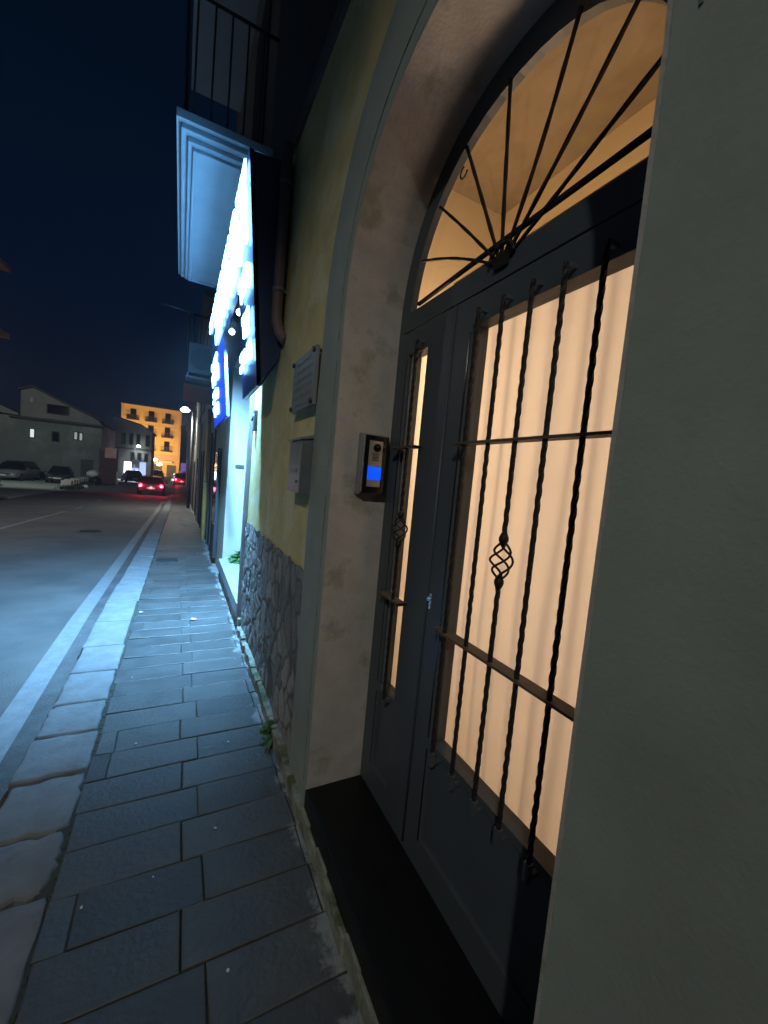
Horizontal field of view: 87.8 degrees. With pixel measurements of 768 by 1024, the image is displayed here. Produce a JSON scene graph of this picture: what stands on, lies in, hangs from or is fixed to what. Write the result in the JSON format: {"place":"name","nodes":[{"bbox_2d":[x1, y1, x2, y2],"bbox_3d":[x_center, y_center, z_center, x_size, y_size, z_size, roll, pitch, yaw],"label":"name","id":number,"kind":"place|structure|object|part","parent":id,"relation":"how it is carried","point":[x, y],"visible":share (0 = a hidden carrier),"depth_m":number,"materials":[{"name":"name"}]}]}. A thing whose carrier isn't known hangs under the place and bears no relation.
{"place":"outdoors","nodes":[
{"label":"outdoors","id":0,"kind":"place"},
{"bbox_2d":[0,477,120,498],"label":"parking lot","id":1,"kind":"structure","parent":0,"point":[12,488],"depth_m":26.97,"materials":[{"name":"grey asphalt"}]},
{"bbox_2d":[0,459,40,480],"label":"car","id":2,"kind":"object","parent":1,"relation":"on","point":[20,470],"visible":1,"depth_m":32.85,"materials":[{"name":"silver metal"}]},
{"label":"windows","id":3,"kind":"part","parent":2,"relation":"part of","materials":[{"name":"black glass"}]},
{"bbox_2d":[44,465,74,482],"bbox_3d":[-28.151,-3.264,34.711,1.991,1.435,3.965,2,5,-33],"label":"car","id":4,"kind":"object","parent":1,"relation":"on","point":[57,473],"visible":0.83,"depth_m":33.82,"materials":[{"name":"paint"}]},
{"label":"windows","id":5,"kind":"part","parent":4,"relation":"part of","materials":[{"name":"black glass"}]},
{"bbox_2d":[61,480,72,485],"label":"concrete block","id":6,"kind":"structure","parent":1,"relation":"on","point":[65,482],"depth_m":29.93,"materials":[{"name":"white concrete"}]},
{"bbox_2d":[54,481,106,489],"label":"verge weeds","id":7,"kind":"object","parent":1,"relation":"on","point":[80,485],"visible":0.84,"depth_m":29.41,"materials":[{"name":"plant"}]},
{"bbox_2d":[0,477,171,759],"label":"road","id":8,"kind":"structure","parent":0,"point":[54,569],"depth_m":6.97,"materials":[{"name":"grey asphalt"}]},
{"bbox_2d":[0,495,114,528],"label":"line","id":9,"kind":"object","parent":8,"relation":"on","point":[38,518],"visible":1,"depth_m":11.69,"materials":[{"name":"white paint"}]},
{"bbox_2d":[0,503,162,762],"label":"road marking","id":10,"kind":"object","parent":8,"relation":"on","point":[16,713],"visible":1,"depth_m":3.22,"materials":[{"name":"white paint"}]},
{"bbox_2d":[0,485,172,807],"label":"gutter","id":11,"kind":"object","parent":8,"relation":"on","point":[10,763],"visible":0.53,"depth_m":2.82,"materials":[{"name":"concrete"}]},
{"bbox_2d":[79,530,100,532],"bbox_3d":[-7.410,0.502,10.061,0.464,0.043,0.464,3,5,-27],"label":"manhole cover","id":12,"kind":"object","parent":8,"relation":"on","point":[90,531],"visible":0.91,"depth_m":10.05,"materials":[{"name":"metal"}]},
{"bbox_2d":[91,476,101,484],"bbox_3d":[-26.116,-2.876,36.237,0.807,0.866,0.829,3,5,-27],"label":"rubbish sack","id":13,"kind":"object","parent":8,"relation":"on","point":[96,479],"visible":0.86,"depth_m":36.03,"materials":[{"name":"black plastic"}]},
{"bbox_2d":[86,470,99,476],"bbox_3d":[-26.481,-3.446,36.337,1.034,0.731,0.765,3,5,-27],"label":"rubbish sack","id":14,"kind":"object","parent":13,"relation":"on","point":[91,473],"visible":0.92,"depth_m":36.08,"materials":[{"name":"plastic"}]},
{"bbox_2d":[121,469,142,482],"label":"car","id":15,"kind":"object","parent":8,"relation":"on","point":[131,475],"visible":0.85,"depth_m":45.15,"materials":[{"name":"black paint"}]},
{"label":"windows","id":16,"kind":"part","parent":15,"relation":"part of","materials":[{"name":"black glass"}]},
{"bbox_2d":[137,475,167,495],"bbox_3d":[-17.809,-2.077,30.636,2.091,1.375,4.065,3,5,-28],"label":"car","id":17,"kind":"object","parent":8,"relation":"on","point":[155,484],"visible":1,"depth_m":29.05,"materials":[{"name":"red paint"}]},
{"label":"windows","id":18,"kind":"part","parent":17,"relation":"part of","materials":[{"name":"black glass"}]},
{"bbox_2d":[153,470,163,478],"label":"car","id":19,"kind":"object","parent":8,"relation":"on","point":[158,473],"visible":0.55,"depth_m":65.20,"materials":[{"name":"black paint"}]},
{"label":"windows","id":20,"kind":"part","parent":19,"relation":"part of","materials":[{"name":"black glass"}]},
{"bbox_2d":[170,473,185,484],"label":"car","id":21,"kind":"object","parent":8,"relation":"on","point":[178,478],"visible":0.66,"depth_m":48.16,"materials":[{"name":"red paint"}]},
{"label":"windows","id":22,"kind":"part","parent":21,"relation":"part of","materials":[{"name":"black glass"}]},
{"bbox_2d":[0,0,236,467],"label":"sky","id":23,"kind":"structure","parent":0,"point":[91,91],"materials":[{"name":"blue"}]},
{"bbox_2d":[172,484,190,504],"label":"pavement","id":24,"kind":"structure","parent":0,"point":[180,496],"depth_m":29.50,"materials":[{"name":"grey stone"}]},
{"bbox_2d":[9,484,363,1023],"bbox_3d":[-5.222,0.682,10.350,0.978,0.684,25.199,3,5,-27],"label":"pavement","id":25,"kind":"structure","parent":0,"point":[117,962],"depth_m":1.62,"materials":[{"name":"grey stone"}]},
{"bbox_2d":[9,553,232,1023],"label":"moss","id":26,"kind":"object","parent":25,"relation":"on","point":[23,984],"visible":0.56,"depth_m":1.66,"materials":[{"name":"green plant"}]},
{"bbox_2d":[156,558,177,561],"bbox_3d":[-3.735,0.832,6.865,0.330,0.038,0.250,3,5,-27],"label":"drain cover","id":27,"kind":"object","parent":25,"relation":"on","point":[166,559],"visible":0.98,"depth_m":6.82,"materials":[{"name":"metal"}]},
{"bbox_2d":[180,407,193,507],"bbox_3d":[-9.752,-2.613,19.549,0.645,4.954,0.296,3,5,-27],"label":"street lamp","id":28,"kind":"object","parent":25,"relation":"on","point":[184,409],"visible":0.97,"depth_m":19.62,"materials":[{"name":"metal"}]},
{"bbox_2d":[256,719,277,752],"bbox_3d":[-0.690,1.308,2.369,0.133,0.101,0.246,3,5,-27],"label":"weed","id":29,"kind":"object","parent":25,"relation":"on","point":[265,730],"visible":0.79,"depth_m":2.37,"materials":[{"name":"green plant"}]},
{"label":"ground","id":30,"kind":"structure","parent":0,"visible":0},
{"bbox_2d":[0,258,10,338],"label":"balconied block","id":31,"kind":"structure","parent":30,"relation":"on","point":[5,266],"depth_m":19.32,"materials":[{"name":"concrete"}]},
{"bbox_2d":[0,385,114,481],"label":"gabled house","id":32,"kind":"structure","parent":30,"relation":"on","point":[44,430],"depth_m":37.41,"materials":[{"name":"paint"}]},
{"bbox_2d":[29,428,34,437],"bbox_3d":[-32.416,-7.263,36.752,0.430,0.890,0.060,3,5,-27],"label":"window","id":33,"kind":"structure","parent":32,"relation":"in","point":[31,430],"depth_m":36.72,"materials":[{"name":"grey glass"}]},
{"bbox_2d":[51,431,59,442],"bbox_3d":[-30.907,-7.076,37.544,0.610,1.010,0.060,3,5,-27],"label":"window","id":34,"kind":"structure","parent":32,"relation":"in","point":[55,436],"depth_m":37.51,"materials":[{"name":"black glass"}]},
{"bbox_2d":[46,404,69,415],"bbox_3d":[-30.586,-9.582,37.444,1.700,0.900,0.040,3,5,-27],"label":"window","id":35,"kind":"structure","parent":32,"relation":"in","point":[51,408],"depth_m":37.43,"materials":[{"name":"black glass"}]},
{"bbox_2d":[73,431,77,439],"bbox_3d":[-29.526,-7.304,38.219,0.360,0.810,0.060,3,5,-27],"label":"window","id":36,"kind":"structure","parent":32,"relation":"in","point":[75,435],"depth_m":38.19,"materials":[{"name":"grey glass"}]},
{"bbox_2d":[78,432,82,440],"bbox_3d":[-29.176,-7.236,38.406,0.360,0.810,0.060,3,5,-27],"label":"window","id":37,"kind":"structure","parent":32,"relation":"in","point":[80,434],"depth_m":38.38,"materials":[{"name":"grey glass"}]},
{"bbox_2d":[80,459,93,481],"bbox_3d":[-28.987,-3.998,38.917,1.000,2.200,0.030,3,5,-27],"label":"doorway","id":38,"kind":"structure","parent":32,"relation":"in","point":[86,465],"depth_m":38.85,"materials":[{"name":"grey"}]},
{"bbox_2d":[0,484,175,1023],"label":"kerb","id":39,"kind":"structure","parent":30,"relation":"on","point":[40,802],"depth_m":1.95,"materials":[{"name":"stone"}]},
{"bbox_2d":[98,448,118,483],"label":"yard gate","id":40,"kind":"structure","parent":30,"relation":"on","point":[107,469],"depth_m":39.27,"materials":[{"name":"metal"}]},
{"bbox_2d":[105,448,116,458],"bbox_3d":[-26.825,-5.780,39.161,0.940,0.970,0.040,3,5,-27],"label":"banner","id":41,"kind":"object","parent":40,"relation":"attached to","point":[110,452],"visible":1,"depth_m":39.14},
{"bbox_2d":[112,415,156,478],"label":"corner building","id":42,"kind":"structure","parent":30,"relation":"on","point":[130,435],"depth_m":54.72,"materials":[{"name":"paint"}]},
{"bbox_2d":[121,432,125,443],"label":"window","id":43,"kind":"structure","parent":42,"relation":"in","point":[123,440],"depth_m":54.10,"materials":[{"name":"black glass"}]},
{"bbox_2d":[129,433,133,444],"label":"window","id":44,"kind":"structure","parent":42,"relation":"in","point":[131,437],"depth_m":54.50,"materials":[{"name":"black glass"}]},
{"bbox_2d":[136,434,140,444],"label":"window","id":45,"kind":"structure","parent":42,"relation":"in","point":[137,435],"depth_m":54.86,"materials":[{"name":"black glass"}]},
{"bbox_2d":[137,453,141,460],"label":"window","id":46,"kind":"structure","parent":42,"relation":"in","point":[139,455],"depth_m":55.15,"materials":[{"name":"black glass"}]},
{"bbox_2d":[144,453,147,461],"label":"window","id":47,"kind":"structure","parent":42,"relation":"in","point":[145,454],"depth_m":55.51,"materials":[{"name":"black glass"}]},
{"bbox_2d":[145,435,149,446],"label":"window","id":48,"kind":"structure","parent":42,"relation":"in","point":[147,441],"depth_m":55.39,"materials":[{"name":"black glass"}]},
{"bbox_2d":[121,403,182,476],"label":"apartment block","id":49,"kind":"structure","parent":30,"relation":"on","point":[164,425],"depth_m":86.40,"materials":[{"name":"paint"}]},
{"bbox_2d":[130,408,136,418],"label":"window","id":50,"kind":"structure","parent":49,"relation":"in","point":[133,411],"depth_m":83.56,"materials":[{"name":"black glass"}]},
{"bbox_2d":[148,425,153,431],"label":"window","id":51,"kind":"structure","parent":49,"relation":"in","point":[150,427],"depth_m":85.26,"materials":[{"name":"black glass"}]},
{"bbox_2d":[148,411,154,420],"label":"window","id":52,"kind":"structure","parent":49,"relation":"in","point":[151,413],"depth_m":85.06,"materials":[{"name":"black glass"}]},
{"bbox_2d":[164,441,169,450],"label":"window","id":53,"kind":"structure","parent":49,"relation":"in","point":[166,444],"depth_m":86.93,"materials":[{"name":"black glass"}]},
{"bbox_2d":[165,427,169,436],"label":"window","id":54,"kind":"structure","parent":49,"relation":"in","point":[167,430],"depth_m":86.69,"materials":[{"name":"black glass"}]},
{"bbox_2d":[165,413,170,422],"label":"window","id":55,"kind":"structure","parent":49,"relation":"in","point":[167,416],"depth_m":86.43,"materials":[{"name":"black glass"}]},
{"bbox_2d":[179,426,186,472],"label":"block","id":56,"kind":"structure","parent":30,"relation":"on","point":[183,450],"depth_m":66.37,"materials":[{"name":"paint"}]},
{"bbox_2d":[185,409,192,491],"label":"terraced house","id":57,"kind":"structure","parent":30,"relation":"on","point":[188,424],"depth_m":38.66,"materials":[{"name":"paint"}]},
{"bbox_2d":[189,376,199,511],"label":"terraced house","id":58,"kind":"structure","parent":30,"relation":"on","point":[195,406],"depth_m":20.13,"materials":[{"name":"beige paint"}]},
{"bbox_2d":[190,465,192,503],"bbox_3d":[-11.130,-1.549,23.042,0.050,2.283,1.440,3,5,-27],"label":"door","id":59,"kind":"structure","parent":58,"relation":"in","point":[192,465],"depth_m":22.47,"materials":[{"name":"brown wood"}]},
{"bbox_2d":[191,462,194,509],"bbox_3d":[-9.381,-1.270,19.621,0.050,2.400,1.740,3,5,-27],"label":"door","id":60,"kind":"structure","parent":58,"relation":"in","point":[193,462],"depth_m":19.90,"materials":[{"name":"brown wood"}]},
{"bbox_2d":[194,411,196,444],"bbox_3d":[-9.513,-4.223,20.150,0.030,1.600,1.200,3,5,-27],"label":"window","id":61,"kind":"structure","parent":58,"relation":"in","point":[196,411],"depth_m":19.67,"materials":[{"name":"grey glass"}]},
{"bbox_2d":[183,288,218,550],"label":"terraced house","id":62,"kind":"structure","parent":30,"relation":"on","point":[197,392],"depth_m":8.18,"materials":[{"name":"beige paint"}]},
{"bbox_2d":[161,303,194,313],"bbox_3d":[-3.620,-3.587,7.029,0.530,0.024,0.028,2,6,-38],"label":"clothes pole","id":63,"kind":"object","parent":62,"relation":"attached to","point":[178,308],"visible":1,"depth_m":7.02,"materials":[{"name":"metal"}]},
{"bbox_2d":[185,342,211,384],"bbox_3d":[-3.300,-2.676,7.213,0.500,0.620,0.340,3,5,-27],"label":"balcony","id":64,"kind":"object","parent":62,"relation":"attached to","point":[200,361],"visible":0.94,"depth_m":7.08,"materials":[{"name":"grey paint"}]},
{"bbox_2d":[200,409,211,539],"bbox_3d":[-4.187,-0.866,9.389,0.116,3.067,0.110,3,5,-27],"label":"drainpipe","id":65,"kind":"object","parent":62,"relation":"attached to","point":[206,471],"visible":1,"depth_m":9.35,"materials":[{"name":"metal"}]},
{"bbox_2d":[205,429,216,550],"bbox_3d":[-3.656,-0.463,8.439,0.050,2.466,1.090,3,5,-27],"label":"door","id":66,"kind":"structure","parent":62,"relation":"in","point":[213,440],"depth_m":8.52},
{"bbox_2d":[194,290,213,527],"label":"terraced house","id":67,"kind":"structure","parent":30,"relation":"on","point":[207,304],"depth_m":12.92,"materials":[{"name":"paint"}]},
{"bbox_2d":[194,459,197,514],"bbox_3d":[-7.201,-0.901,15.357,0.050,2.290,1.540,3,5,-27],"label":"door","id":68,"kind":"structure","parent":67,"relation":"in","point":[197,459],"depth_m":15.89,"materials":[{"name":"metal"}]},
{"bbox_2d":[199,403,201,423],"bbox_3d":[-7.067,-4.241,15.410,0.030,1.600,1.000,3,5,-27],"label":"window","id":69,"kind":"structure","parent":67,"relation":"in","point":[200,403],"depth_m":15.10,"materials":[{"name":"grey glass"}]},
{"bbox_2d":[197,451,204,527],"bbox_3d":[-5.674,-0.705,12.377,0.050,2.350,1.440,3,5,-27],"label":"door","id":70,"kind":"structure","parent":67,"relation":"in","point":[202,456],"depth_m":12.51,"materials":[{"name":"brown wood"}]},
{"bbox_2d":[176,0,339,628],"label":"shop building","id":71,"kind":"structure","parent":30,"relation":"on","point":[254,64],"depth_m":4.16,"materials":[{"name":"white paint"}]},
{"bbox_2d":[210,448,221,557],"bbox_3d":[-2.923,-0.168,6.930,0.064,1.850,0.550,3,5,-27],"label":"poster case","id":72,"kind":"object","parent":71,"relation":"attached to","point":[216,494],"visible":1,"depth_m":6.72,"materials":[{"name":"metal"}]},
{"bbox_2d":[228,549,239,563],"bbox_3d":[-2.130,0.628,5.735,0.298,0.206,0.516,3,5,-27],"label":"weed bush","id":73,"kind":"object","parent":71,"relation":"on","point":[235,557],"visible":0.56,"depth_m":5.67,"materials":[{"name":"green plant"}]},
{"bbox_2d":[209,148,293,428],"bbox_3d":[-1.734,-1.873,4.503,0.327,1.540,3.950,3,5,-27],"label":"shop sign","id":74,"kind":"object","parent":71,"relation":"attached to","point":[246,278],"visible":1,"depth_m":2.83,"materials":[{"name":"white plastic"}]},
{"bbox_2d":[252,0,271,144],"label":"window","id":75,"kind":"structure","parent":71,"relation":"in","point":[266,21],"depth_m":4.32,"materials":[{"name":"black glass"}]},
{"bbox_2d":[236,0,767,1023],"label":"townhouse","id":76,"kind":"structure","parent":30,"relation":"on","point":[442,148],"depth_m":1.15,"materials":[{"name":"yellow paint"}]},
{"bbox_2d":[251,410,257,431],"bbox_3d":[-1.192,-0.837,3.653,0.053,0.190,0.070,3,5,-27],"label":"junction box","id":77,"kind":"object","parent":76,"relation":"attached to","point":[254,419],"visible":1,"depth_m":3.63,"materials":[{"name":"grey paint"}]},
{"bbox_2d":[271,140,293,345],"bbox_3d":[-0.670,-1.818,2.735,0.163,1.326,0.090,7,5,20],"label":"downpipe","id":78,"kind":"object","parent":76,"relation":"attached to","point":[286,185],"visible":0.98,"depth_m":2.72,"materials":[{"name":"metal"}]},
{"bbox_2d":[287,435,313,495],"bbox_3d":[-0.439,-0.247,2.097,0.086,0.312,0.245,3,5,-27],"label":"letterbox","id":79,"kind":"object","parent":76,"relation":"attached to","point":[300,465],"visible":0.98,"depth_m":2.01,"materials":[{"name":"grey paint"}]},
{"bbox_2d":[287,440,302,492],"bbox_3d":[-0.467,-0.237,2.085,0.006,0.260,0.234,3,5,-27],"label":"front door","id":80,"kind":"structure","parent":79,"relation":"in","point":[295,458],"depth_m":2.06,"materials":[{"name":"grey paint"}]},
{"bbox_2d":[289,344,321,413],"bbox_3d":[-0.425,-0.697,2.148,0.056,0.290,0.430,3,5,-27],"label":"plaque","id":81,"kind":"object","parent":76,"relation":"attached to","point":[305,378],"visible":1,"depth_m":2.08,"materials":[{"name":"stone"}]},
{"bbox_2d":[354,432,388,495],"bbox_3d":[-0.045,-0.209,1.762,0.134,0.268,0.072,3,5,-27],"label":"intercom","id":82,"kind":"object","parent":76,"relation":"attached to","point":[371,467],"visible":1,"depth_m":1.74,"materials":[{"name":"grey paint"}]},
{"bbox_2d":[360,0,667,1023],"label":"door","id":83,"kind":"structure","parent":76,"relation":"in","point":[489,875],"depth_m":1.27,"materials":[{"name":"grey paint"}]},
{"bbox_2d":[445,265,633,856],"bbox_3d":[0.433,0.228,1.157,0.023,1.750,0.770,3,5,-27],"label":"curtain","id":84,"kind":"object","parent":76,"relation":"hanging from","point":[575,345],"visible":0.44,"depth_m":1.15,"materials":[{"name":"beige fabric"}]},
{"bbox_2d":[454,156,647,283],"bbox_3d":[0.557,-0.752,1.151,0.085,0.220,1.100,3,5,-27],"label":"curtain pelmet","id":85,"kind":"object","parent":76,"relation":"attached to","point":[571,206],"visible":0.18,"depth_m":1.10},
{"bbox_2d":[391,356,426,686],"bbox_3d":[0.149,0.159,1.715,0.023,1.750,0.370,3,5,-27],"label":"curtain","id":86,"kind":"object","parent":85,"relation":"hanging from","point":[409,510],"visible":0.09,"depth_m":1.79,"materials":[{"name":"beige fabric"}]}
]}

